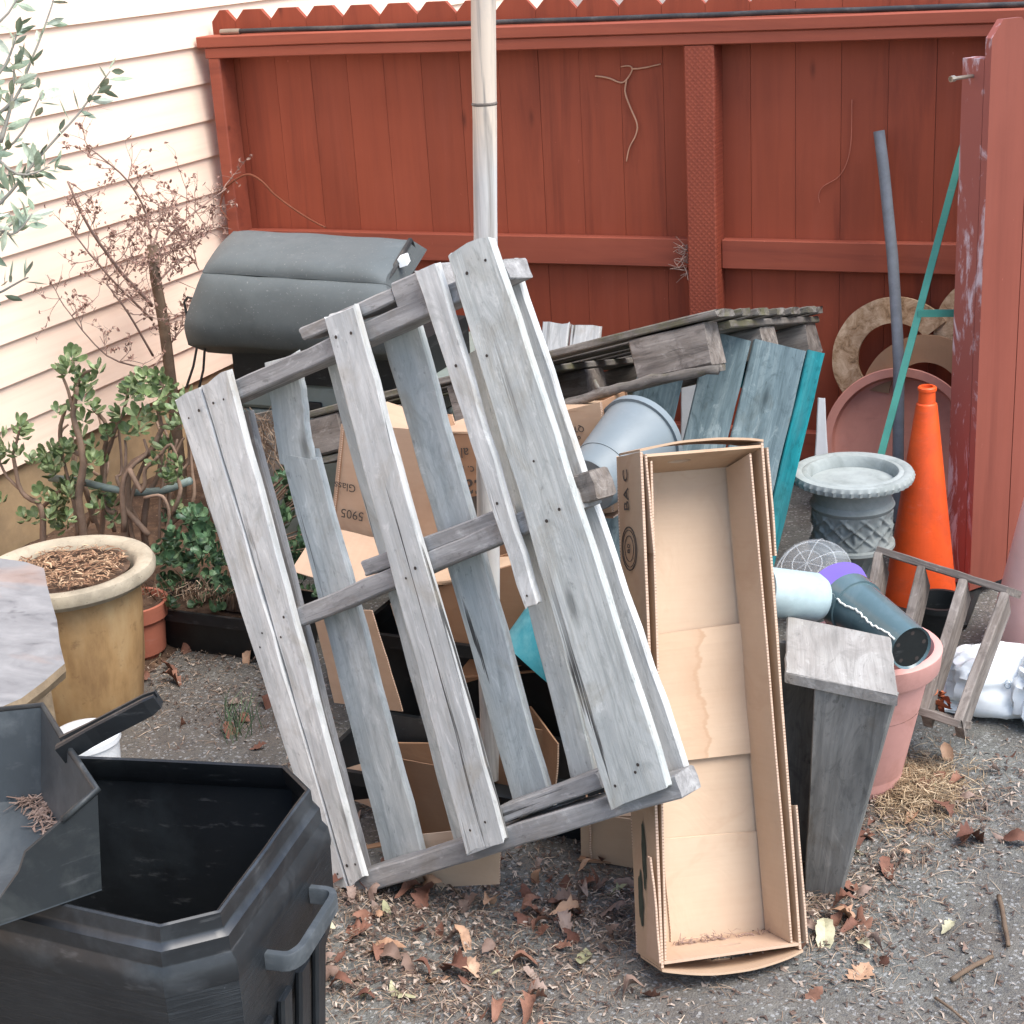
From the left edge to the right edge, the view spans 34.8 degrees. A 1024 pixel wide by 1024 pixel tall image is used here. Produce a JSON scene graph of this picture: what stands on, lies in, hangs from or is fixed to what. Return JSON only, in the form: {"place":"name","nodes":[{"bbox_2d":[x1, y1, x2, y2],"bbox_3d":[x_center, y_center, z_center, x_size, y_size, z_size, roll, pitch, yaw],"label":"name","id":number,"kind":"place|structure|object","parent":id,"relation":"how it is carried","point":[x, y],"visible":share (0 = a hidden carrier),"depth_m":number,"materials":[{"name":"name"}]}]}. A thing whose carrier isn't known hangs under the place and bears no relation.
{"place":"outdoors","nodes":[
{"label":"outdoors","id":0,"kind":"place"},
{"bbox_2d":[120,484,1023,1023],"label":"ground","id":1,"kind":"structure","parent":0,"point":[796,552],"depth_m":3.01,"materials":[{"name":"gravel"}]},
{"bbox_2d":[37,691,55,720],"bbox_3d":[-1.109,0.458,3.440,0.230,0.417,0.220,5,22,23],"label":"block stack","id":2,"kind":"object","parent":1,"relation":"on","point":[47,699],"visible":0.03,"depth_m":3.46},
{"bbox_2d":[0,558,65,706],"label":"flagstone","id":3,"kind":"object","parent":2,"relation":"on","point":[32,667],"visible":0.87,"depth_m":3.23,"materials":[{"name":"stone"}]},
{"bbox_2d":[60,718,120,757],"bbox_3d":[-0.914,0.549,3.535,0.154,0.164,0.154,5,22,23],"label":"bucket","id":4,"kind":"object","parent":1,"relation":"on","point":[109,747],"visible":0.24,"depth_m":3.49,"materials":[{"name":"white plastic"}]},
{"bbox_2d":[21,457,228,672],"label":"soil","id":5,"kind":"structure","parent":1,"relation":"on","point":[137,505],"depth_m":4.98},
{"bbox_2d":[0,0,132,304],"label":"olive tree","id":6,"kind":"object","parent":5,"relation":"on","point":[19,220],"visible":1,"depth_m":3.79,"materials":[{"name":"green plant"}]},
{"bbox_2d":[0,535,155,726],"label":"clay planter","id":7,"kind":"object","parent":5,"relation":"on","point":[95,583],"visible":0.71,"depth_m":3.80,"materials":[{"name":"beige ceramic"}]},
{"bbox_2d":[0,342,195,547],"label":"jade plant","id":8,"kind":"object","parent":5,"relation":"on","point":[82,469],"visible":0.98,"depth_m":4.40,"materials":[{"name":"green plant"}]},
{"bbox_2d":[48,474,192,496],"bbox_3d":[-1.071,-0.080,4.466,0.475,0.070,0.020,5,22,23],"label":"plastic pipe","id":9,"kind":"object","parent":8,"relation":"on","point":[185,482],"visible":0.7,"depth_m":4.44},
{"bbox_2d":[32,86,252,499],"bbox_3d":[-1.078,-0.634,4.998,0.306,1.367,1.048,3,21,18],"label":"dead bush","id":10,"kind":"object","parent":5,"relation":"in","point":[154,261],"visible":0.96,"depth_m":4.91,"materials":[{"name":"brown plant"}]},
{"bbox_2d":[141,587,168,659],"bbox_3d":[-0.974,0.301,4.241,0.184,0.155,0.184,5,22,23],"label":"plant pot","id":11,"kind":"object","parent":5,"relation":"on","point":[154,613],"visible":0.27,"depth_m":4.20,"materials":[{"name":"ceramic"}]},
{"bbox_2d":[0,756,338,1023],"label":"trash bin","id":12,"kind":"object","parent":1,"relation":"on","point":[214,900],"visible":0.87,"depth_m":2.22,"materials":[{"name":"black plastic"}]},
{"bbox_2d":[0,690,163,925],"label":"dustpan","id":13,"kind":"object","parent":12,"relation":"on","point":[57,863],"visible":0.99,"depth_m":2.18,"materials":[{"name":"black plastic"}]},
{"bbox_2d":[3,794,57,834],"bbox_3d":[-0.689,0.409,2.321,0.078,0.008,0.264,-20,25,-38],"label":"dry debris","id":14,"kind":"object","parent":13,"relation":"on","point":[39,813],"visible":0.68,"depth_m":2.29,"materials":[{"name":"brown plant"}]},
{"bbox_2d":[212,684,261,743],"bbox_3d":[-0.640,0.458,3.808,0.119,0.118,0.179,-10,21,-18],"label":"grass tuft","id":15,"kind":"object","parent":1,"relation":"on","point":[231,718],"visible":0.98,"depth_m":3.80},
{"bbox_2d":[164,577,317,659],"bbox_3d":[-0.712,0.287,4.278,0.441,0.125,0.220,5,22,23],"label":"planter trough","id":16,"kind":"object","parent":1,"relation":"on","point":[198,628],"visible":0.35,"depth_m":4.22,"materials":[{"name":"black plastic"}]},
{"bbox_2d":[141,567,235,602],"bbox_3d":[-0.845,0.204,4.169,0.369,0.140,0.145,5,22,23],"label":"grass tuft","id":17,"kind":"object","parent":16,"relation":"in","point":[194,589],"visible":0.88,"depth_m":4.17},
{"bbox_2d":[151,466,329,612],"bbox_3d":[-0.725,0.069,4.228,0.704,0.546,0.369,5,22,23],"label":"leafy shrub","id":18,"kind":"object","parent":16,"relation":"in","point":[199,538],"visible":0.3,"depth_m":4.20,"materials":[{"name":"green plant"}]},
{"bbox_2d":[244,407,283,475],"bbox_3d":[-0.603,-0.179,4.121,0.197,0.197,0.134,5,22,23],"label":"dry grass clump","id":19,"kind":"object","parent":18,"relation":"on","point":[263,436],"visible":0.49,"depth_m":4.11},
{"bbox_2d":[0,0,542,555],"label":"house wall","id":20,"kind":"structure","parent":1,"relation":"on","point":[156,54],"depth_m":5.07,"materials":[{"name":"pink paint"}]},
{"bbox_2d":[329,970,352,986],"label":"fallen leaf","id":21,"kind":"object","parent":1,"relation":"on","point":[342,976],"visible":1,"depth_m":2.87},
{"bbox_2d":[242,332,474,549],"bbox_3d":[-0.382,-0.252,4.947,0.649,0.603,0.669,5,22,23],"label":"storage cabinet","id":22,"kind":"object","parent":1,"relation":"on","point":[320,396],"visible":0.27,"depth_m":4.68,"materials":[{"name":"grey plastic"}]},
{"bbox_2d":[183,230,469,389],"bbox_3d":[-0.535,-0.587,4.661,0.753,0.424,0.544,5,22,23],"label":"barbecue grill","id":23,"kind":"object","parent":22,"relation":"on","point":[259,299],"visible":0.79,"depth_m":4.46,"materials":[{"name":"grey metal"}]},
{"bbox_2d":[344,918,372,941],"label":"fallen leaf","id":24,"kind":"object","parent":1,"relation":"on","point":[358,924],"visible":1,"depth_m":3.03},
{"bbox_2d":[353,908,374,921],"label":"fallen leaf","id":25,"kind":"object","parent":1,"relation":"on","point":[363,913],"visible":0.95,"depth_m":3.05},
{"bbox_2d":[365,937,406,952],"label":"fallen leaf","id":26,"kind":"object","parent":1,"relation":"on","point":[386,940],"visible":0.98,"depth_m":2.97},
{"bbox_2d":[379,941,401,960],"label":"fallen leaf","id":27,"kind":"object","parent":1,"relation":"on","point":[391,949],"visible":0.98,"depth_m":2.94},
{"bbox_2d":[389,980,415,997],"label":"fallen leaf","id":28,"kind":"object","parent":1,"relation":"on","point":[393,988],"visible":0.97,"depth_m":2.85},
{"bbox_2d":[401,952,415,977],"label":"fallen leaf","id":29,"kind":"object","parent":1,"relation":"on","point":[407,963],"visible":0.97,"depth_m":2.90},
{"bbox_2d":[394,879,422,897],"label":"fallen leaf","id":30,"kind":"object","parent":1,"relation":"on","point":[407,885],"visible":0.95,"depth_m":3.12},
{"bbox_2d":[410,881,433,910],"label":"fallen leaf","id":31,"kind":"object","parent":1,"relation":"on","point":[420,895],"visible":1,"depth_m":3.10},
{"bbox_2d":[175,237,700,892],"bbox_3d":[-0.170,0.144,2.990,1.162,1.300,0.276,9,23,30],"label":"wooden pallet","id":32,"kind":"object","parent":1,"relation":"on","point":[543,521],"visible":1,"depth_m":2.94,"materials":[{"name":"grey wood"}]},
{"bbox_2d":[347,706,558,886],"bbox_3d":[-0.164,0.593,3.420,0.532,0.290,0.514,5,22,23],"label":"cardboard box","id":33,"kind":"object","parent":1,"relation":"on","point":[425,790],"visible":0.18,"depth_m":3.30,"materials":[{"name":"cardboard"}]},
{"bbox_2d":[439,947,468,971],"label":"fallen leaf","id":34,"kind":"object","parent":1,"relation":"on","point":[459,960],"visible":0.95,"depth_m":2.88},
{"bbox_2d":[455,924,471,951],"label":"fallen leaf","id":35,"kind":"object","parent":1,"relation":"on","point":[464,934],"visible":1,"depth_m":2.97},
{"bbox_2d":[373,599,560,736],"bbox_3d":[0.068,0.348,3.766,0.724,0.270,0.454,5,22,23],"label":"storage tub","id":36,"kind":"object","parent":1,"relation":"on","point":[537,693],"visible":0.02,"depth_m":3.63,"materials":[{"name":"black plastic"}]},
{"bbox_2d":[295,530,534,711],"bbox_3d":[-0.172,0.233,3.612,0.672,0.398,0.264,5,22,23],"label":"cardboard box","id":37,"kind":"object","parent":36,"relation":"on","point":[360,548],"visible":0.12,"depth_m":3.57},
{"bbox_2d":[451,418,506,554],"bbox_3d":[-0.001,-0.041,3.805,0.294,0.418,0.262,5,22,23],"label":"cardboard box","id":38,"kind":"object","parent":36,"relation":"on","point":[465,450],"visible":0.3,"depth_m":3.68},
{"bbox_2d":[333,402,457,585],"bbox_3d":[-0.248,-0.044,3.774,0.349,0.418,0.216,5,22,23],"label":"cardboard box","id":39,"kind":"object","parent":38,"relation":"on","point":[350,510],"visible":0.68,"depth_m":3.70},
{"bbox_2d":[565,392,626,517],"bbox_3d":[0.170,-0.129,3.853,0.212,0.328,0.168,5,22,23],"label":"cardboard box","id":40,"kind":"object","parent":38,"relation":"on","point":[585,418],"visible":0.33,"depth_m":3.74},
{"bbox_2d":[580,395,682,509],"bbox_3d":[0.251,-0.134,3.623,0.213,0.211,0.268,5,22,23],"label":"plant pot","id":41,"kind":"object","parent":40,"relation":"on","point":[626,423],"visible":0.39,"depth_m":3.60,"materials":[{"name":"grey plastic"}]},
{"bbox_2d":[564,365,719,403],"bbox_3d":[0.282,-0.299,3.759,0.409,0.055,0.029,-11,15,28],"label":"branch","id":42,"kind":"object","parent":40,"relation":"on","point":[598,391],"visible":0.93,"depth_m":3.74,"materials":[{"name":"grey wood"}]},
{"bbox_2d":[509,607,546,681],"bbox_3d":[0.095,0.257,3.412,0.226,0.227,0.191,-15,23,-28],"label":"bucket","id":43,"kind":"object","parent":36,"relation":"on","point":[524,643],"visible":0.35,"depth_m":3.35,"materials":[{"name":"teal plastic"}]},
{"bbox_2d":[339,712,603,840],"bbox_3d":[-0.058,0.562,3.464,0.684,0.090,0.274,5,22,23],"label":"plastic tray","id":44,"kind":"object","parent":1,"relation":"on","point":[409,728],"visible":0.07,"depth_m":3.51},
{"bbox_2d":[471,0,499,781],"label":"wooden pole","id":45,"kind":"object","parent":44,"relation":"on","point":[483,64],"visible":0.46,"depth_m":3.01,"materials":[{"name":"grey wood"}]},
{"bbox_2d":[482,938,495,952],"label":"fallen leaf","id":46,"kind":"object","parent":1,"relation":"on","point":[489,944],"visible":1,"depth_m":2.93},
{"bbox_2d":[491,996,504,1022],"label":"fallen leaf","id":47,"kind":"object","parent":1,"relation":"on","point":[496,1006],"visible":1,"depth_m":2.77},
{"bbox_2d":[513,912,535,926],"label":"fallen leaf","id":48,"kind":"object","parent":1,"relation":"on","point":[521,917],"visible":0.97,"depth_m":3.03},
{"bbox_2d":[519,988,547,1023],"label":"fallen leaf","id":49,"kind":"object","parent":1,"relation":"on","point":[527,1003],"visible":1,"depth_m":2.77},
{"bbox_2d":[529,977,546,994],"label":"fallen leaf","id":50,"kind":"object","parent":1,"relation":"on","point":[537,985],"visible":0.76,"depth_m":2.81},
{"bbox_2d":[542,322,570,350],"bbox_3d":[0.104,-0.247,4.912,0.087,0.653,0.022,6,2,23],"label":"weathered board","id":51,"kind":"object","parent":1,"relation":"on","point":[556,335],"visible":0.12,"depth_m":4.89,"materials":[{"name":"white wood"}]},
{"bbox_2d":[557,908,572,935],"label":"fallen leaf","id":52,"kind":"object","parent":1,"relation":"on","point":[564,918],"visible":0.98,"depth_m":2.99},
{"bbox_2d":[555,888,577,899],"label":"fallen leaf","id":53,"kind":"object","parent":1,"relation":"on","point":[563,893],"visible":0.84,"depth_m":3.08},
{"bbox_2d":[562,928,579,944],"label":"fallen leaf","id":54,"kind":"object","parent":1,"relation":"on","point":[573,936],"visible":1,"depth_m":2.96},
{"bbox_2d":[572,899,585,913],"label":"fallen leaf","id":55,"kind":"object","parent":1,"relation":"on","point":[579,912],"visible":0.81,"depth_m":3.05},
{"bbox_2d":[549,894,580,914],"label":"fallen leaf","id":56,"kind":"object","parent":55,"relation":"on","point":[569,903],"visible":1,"depth_m":3.03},
{"bbox_2d":[135,649,1023,1023],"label":"dry needles","id":57,"kind":"object","parent":1,"relation":"on","point":[817,901],"visible":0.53,"depth_m":2.99,"materials":[{"name":"plant"}]},
{"bbox_2d":[144,648,1023,1023],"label":"leaf crumbs","id":58,"kind":"object","parent":1,"relation":"on","point":[396,910],"visible":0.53,"depth_m":2.99,"materials":[{"name":"plant"}]},
{"bbox_2d":[463,955,480,977],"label":"fallen leaf","id":59,"kind":"object","parent":58,"relation":"on","point":[473,966],"visible":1,"depth_m":2.87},
{"bbox_2d":[840,916,858,932],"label":"fallen leaf","id":60,"kind":"object","parent":58,"relation":"on","point":[850,923],"visible":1,"depth_m":2.94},
{"bbox_2d":[569,324,601,344],"bbox_3d":[0.192,-0.234,4.876,0.094,0.649,0.022,6,2,23],"label":"weathered board","id":61,"kind":"object","parent":1,"relation":"on","point":[581,333],"visible":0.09,"depth_m":4.86,"materials":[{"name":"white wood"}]},
{"bbox_2d":[578,790,632,867],"bbox_3d":[0.218,0.626,3.243,0.159,0.117,0.157,1,21,13],"label":"cardboard box","id":62,"kind":"object","parent":1,"relation":"on","point":[609,841],"visible":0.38,"depth_m":3.19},
{"bbox_2d":[196,0,1023,484],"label":"wooden fence","id":63,"kind":"object","parent":1,"relation":"on","point":[750,128],"visible":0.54,"depth_m":5.05,"materials":[{"name":"red paint"}]},
{"bbox_2d":[220,173,325,227],"bbox_3d":[-0.814,-1.049,5.510,0.409,0.180,0.009,5,22,23],"label":"dry vine","id":64,"kind":"object","parent":63,"relation":"attached to","point":[267,187],"visible":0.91,"depth_m":5.50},
{"bbox_2d":[219,1,1023,34],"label":"irrigation pipe","id":65,"kind":"object","parent":63,"relation":"on","point":[958,6],"visible":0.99,"depth_m":4.84,"materials":[{"name":"metal"}]},
{"bbox_2d":[595,63,660,161],"bbox_3d":[0.359,-1.222,5.011,0.212,0.292,0.007,5,22,23],"label":"dry vine","id":66,"kind":"object","parent":63,"relation":"attached to","point":[632,69],"visible":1,"depth_m":5.00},
{"bbox_2d":[669,240,687,282],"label":"dry vine","id":67,"kind":"object","parent":63,"relation":"attached to","point":[684,258],"visible":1,"depth_m":5.02,"materials":[{"name":"brown plant"}]},
{"bbox_2d":[832,297,945,391],"bbox_3d":[1.123,-0.458,4.887,0.328,0.370,0.020,5,15,21],"label":"board ring","id":68,"kind":"object","parent":63,"relation":"attached to","point":[860,324],"visible":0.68,"depth_m":4.89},
{"bbox_2d":[934,289,954,339],"bbox_3d":[1.361,-0.550,4.778,0.248,0.291,0.020,5,15,21],"label":"board ring","id":69,"kind":"object","parent":63,"relation":"attached to","point":[944,329],"visible":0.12,"depth_m":4.80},
{"bbox_2d":[947,17,1023,590],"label":"garden gate","id":70,"kind":"structure","parent":63,"relation":"attached to","point":[985,496],"depth_m":4.06,"materials":[{"name":"red paint"}]},
{"bbox_2d":[613,877,633,886],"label":"fallen leaf","id":71,"kind":"object","parent":1,"relation":"on","point":[626,880],"visible":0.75,"depth_m":3.13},
{"bbox_2d":[622,974,643,998],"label":"fallen leaf","id":72,"kind":"object","parent":1,"relation":"on","point":[629,979],"visible":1,"depth_m":2.81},
{"bbox_2d":[616,437,807,975],"bbox_3d":[0.336,0.331,2.889,0.297,0.900,0.488,-4,20,-2],"label":"cardboard box","id":73,"kind":"object","parent":1,"relation":"on","point":[718,851],"visible":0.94,"depth_m":2.93,"materials":[{"name":"cardboard"}]},
{"bbox_2d":[673,928,770,945],"bbox_3d":[0.381,0.762,2.921,0.203,0.040,0.034,-8,21,-13],"label":"dry debris","id":74,"kind":"object","parent":73,"relation":"in","point":[707,937],"visible":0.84,"depth_m":2.91,"materials":[{"name":"brown plant"}]},
{"bbox_2d":[605,334,824,566],"bbox_3d":[0.466,-0.039,4.039,0.601,0.787,0.428,0,20,10],"label":"wooden pallet","id":75,"kind":"object","parent":1,"relation":"on","point":[777,383],"visible":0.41,"depth_m":3.98,"materials":[{"name":"teal wood"}]},
{"bbox_2d":[310,306,822,463],"bbox_3d":[0.117,-0.347,4.365,1.255,0.626,0.850,5,22,23],"label":"wooden pallet","id":76,"kind":"object","parent":75,"relation":"on","point":[686,342],"visible":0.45,"depth_m":4.04,"materials":[{"name":"grey wood"}]},
{"bbox_2d":[255,410,283,476],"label":"clump","id":77,"kind":"object","parent":76,"relation":"attached to","point":[261,414],"visible":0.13,"depth_m":4.25,"materials":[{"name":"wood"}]},
{"bbox_2d":[681,385,695,440],"bbox_3d":[0.478,-0.139,4.405,0.051,0.440,0.018,-1,-8,13],"label":"white plank","id":78,"kind":"object","parent":75,"relation":"attached to","point":[687,393],"visible":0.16,"depth_m":4.42,"materials":[{"name":"wood"}]},
{"bbox_2d":[804,986,822,1001],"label":"fallen leaf","id":79,"kind":"object","parent":1,"relation":"on","point":[815,993],"visible":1,"depth_m":2.77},
{"bbox_2d":[811,398,827,531],"bbox_3d":[0.844,-0.116,4.460,0.057,0.390,0.021,0,5,12],"label":"white plank","id":80,"kind":"object","parent":1,"relation":"on","point":[821,445],"visible":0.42,"depth_m":4.44,"materials":[{"name":"wood"}]},
{"bbox_2d":[815,918,834,948],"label":"fallen leaf","id":81,"kind":"object","parent":1,"relation":"on","point":[825,928],"visible":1,"depth_m":2.92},
{"bbox_2d":[779,617,898,897],"bbox_3d":[0.589,0.471,3.075,0.358,0.463,0.230,9,24,32],"label":"wooden planter","id":82,"kind":"object","parent":1,"relation":"on","point":[840,693],"visible":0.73,"depth_m":2.97,"materials":[{"name":"grey wood"}]},
{"bbox_2d":[773,567,831,621],"bbox_3d":[0.546,0.160,3.179,0.143,0.122,0.098,-8,20,-13],"label":"plastic jug","id":83,"kind":"object","parent":82,"relation":"on","point":[805,595],"visible":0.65,"depth_m":3.14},
{"bbox_2d":[826,904,854,926],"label":"fallen leaf","id":84,"kind":"object","parent":1,"relation":"on","point":[846,911],"visible":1,"depth_m":2.97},
{"bbox_2d":[832,888,856,906],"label":"fallen leaf","id":85,"kind":"object","parent":1,"relation":"on","point":[843,893],"visible":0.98,"depth_m":3.01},
{"bbox_2d":[794,452,915,622],"bbox_3d":[0.855,0.092,4.116,0.303,0.421,0.303,5,22,23],"label":"stone urn","id":86,"kind":"object","parent":1,"relation":"on","point":[851,491],"visible":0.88,"depth_m":4.02,"materials":[{"name":"stone"}]},
{"bbox_2d":[846,962,873,979],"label":"fallen leaf","id":87,"kind":"object","parent":1,"relation":"on","point":[861,971],"visible":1,"depth_m":2.83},
{"bbox_2d":[820,621,942,801],"bbox_3d":[0.728,0.421,3.358,0.295,0.335,0.294,5,22,23],"label":"plant pot","id":88,"kind":"object","parent":1,"relation":"on","point":[911,683],"visible":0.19,"depth_m":3.27,"materials":[{"name":"pink plastic"}]},
{"bbox_2d":[819,562,866,584],"bbox_3d":[0.667,0.176,3.326,0.123,0.135,0.135,5,22,23],"label":"plant pot","id":89,"kind":"object","parent":88,"relation":"in","point":[832,573],"visible":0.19,"depth_m":3.33,"materials":[{"name":"purple plastic"}]},
{"bbox_2d":[823,573,930,668],"bbox_3d":[0.707,0.211,3.154,0.122,0.122,0.226,-11,21,-19],"label":"plant pot","id":90,"kind":"object","parent":88,"relation":"in","point":[860,602],"visible":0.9,"depth_m":3.12,"materials":[{"name":"plastic"}]},
{"bbox_2d":[879,856,894,878],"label":"fallen leaf","id":91,"kind":"object","parent":1,"relation":"on","point":[884,863],"visible":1,"depth_m":3.12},
{"bbox_2d":[826,368,950,494],"bbox_3d":[1.146,-0.208,4.838,0.444,0.428,0.157,5,22,23],"label":"plant saucer","id":92,"kind":"object","parent":1,"relation":"on","point":[857,418],"visible":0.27,"depth_m":4.87,"materials":[{"name":"red plastic"}]},
{"bbox_2d":[865,335,952,392],"bbox_3d":[1.219,-0.432,4.805,0.367,0.176,0.020,5,10,21],"label":"board ring","id":93,"kind":"object","parent":92,"relation":"on","point":[936,349],"visible":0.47,"depth_m":4.79,"materials":[{"name":"wood"}]},
{"bbox_2d":[873,130,903,521],"bbox_3d":[1.104,-0.533,4.742,0.058,1.099,0.306,-4,20,-2],"label":"plastic pipe","id":94,"kind":"object","parent":1,"relation":"on","point":[892,260],"visible":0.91,"depth_m":4.71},
{"bbox_2d":[865,145,959,519],"bbox_3d":[1.038,-0.318,4.127,0.150,1.148,0.605,14,27,40],"label":"metal stake","id":95,"kind":"object","parent":1,"relation":"on","point":[920,312],"visible":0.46,"depth_m":4.17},
{"bbox_2d":[885,384,981,627],"bbox_3d":[1.052,-0.037,4.186,0.280,0.592,0.280,5,22,23],"label":"traffic cone","id":96,"kind":"object","parent":1,"relation":"on","point":[922,529],"visible":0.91,"depth_m":4.15,"materials":[{"name":"orange plastic"}]},
{"bbox_2d":[921,588,954,639],"bbox_3d":[1.061,0.266,4.067,0.140,0.105,0.140,5,22,23],"label":"plant pot","id":97,"kind":"object","parent":1,"relation":"on","point":[938,604],"visible":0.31,"depth_m":4.03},
{"bbox_2d":[868,729,1010,848],"bbox_3d":[0.886,0.559,3.389,0.290,0.036,0.509,2,21,14],"label":"needle heap","id":98,"kind":"object","parent":1,"relation":"on","point":[903,786],"visible":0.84,"depth_m":3.36,"materials":[{"name":"plant"}]},
{"bbox_2d":[869,546,1021,738],"bbox_3d":[0.896,0.273,3.577,0.329,0.276,0.415,10,24,33],"label":"slatted crate","id":99,"kind":"object","parent":1,"relation":"on","point":[929,713],"visible":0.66,"depth_m":3.52,"materials":[{"name":"grey wood"}]},
{"bbox_2d":[935,690,951,712],"bbox_3d":[0.896,0.403,3.470,0.085,0.078,0.089,5,22,23],"label":"leaf heap","id":100,"kind":"object","parent":99,"relation":"in","point":[941,704],"visible":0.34,"depth_m":3.46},
{"bbox_2d":[940,742,953,761],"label":"fallen leaf","id":101,"kind":"object","parent":1,"relation":"on","point":[946,749],"visible":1,"depth_m":3.51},
{"bbox_2d":[956,820,984,842],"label":"fallen leaf","id":102,"kind":"object","parent":1,"relation":"on","point":[965,829],"visible":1,"depth_m":3.19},
{"bbox_2d":[949,954,994,982],"bbox_3d":[0.793,0.784,2.817,0.106,0.012,0.010,-16,23,-31],"label":"stick","id":103,"kind":"object","parent":1,"relation":"on","point":[959,974],"visible":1,"depth_m":2.81,"materials":[{"name":"wood"}]},
{"bbox_2d":[945,641,1023,719],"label":"plastic bag","id":104,"kind":"object","parent":1,"relation":"on","point":[995,700],"visible":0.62,"depth_m":3.63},
{"bbox_2d":[993,832,1006,841],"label":"fallen leaf","id":105,"kind":"object","parent":1,"relation":"on","point":[998,836],"visible":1,"depth_m":3.21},
{"bbox_2d":[996,894,1010,946],"bbox_3d":[0.885,0.733,2.942,0.011,0.012,0.156,0,20,10],"label":"stick","id":106,"kind":"object","parent":1,"relation":"on","point":[1003,916],"visible":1,"depth_m":2.94,"materials":[{"name":"wood"}]},
{"bbox_2d":[995,499,1023,643],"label":"plant pot","id":107,"kind":"object","parent":1,"relation":"on","point":[1013,576],"visible":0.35,"depth_m":3.83,"materials":[{"name":"pink plastic"}]},
{"bbox_2d":[1003,828,1023,840],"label":"fallen leaf","id":108,"kind":"object","parent":1,"relation":"on","point":[1015,834],"visible":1,"depth_m":3.18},
{"bbox_2d":[1011,656,1023,722],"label":"plastic bag","id":109,"kind":"object","parent":1,"relation":"on","point":[1017,691],"visible":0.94,"depth_m":3.58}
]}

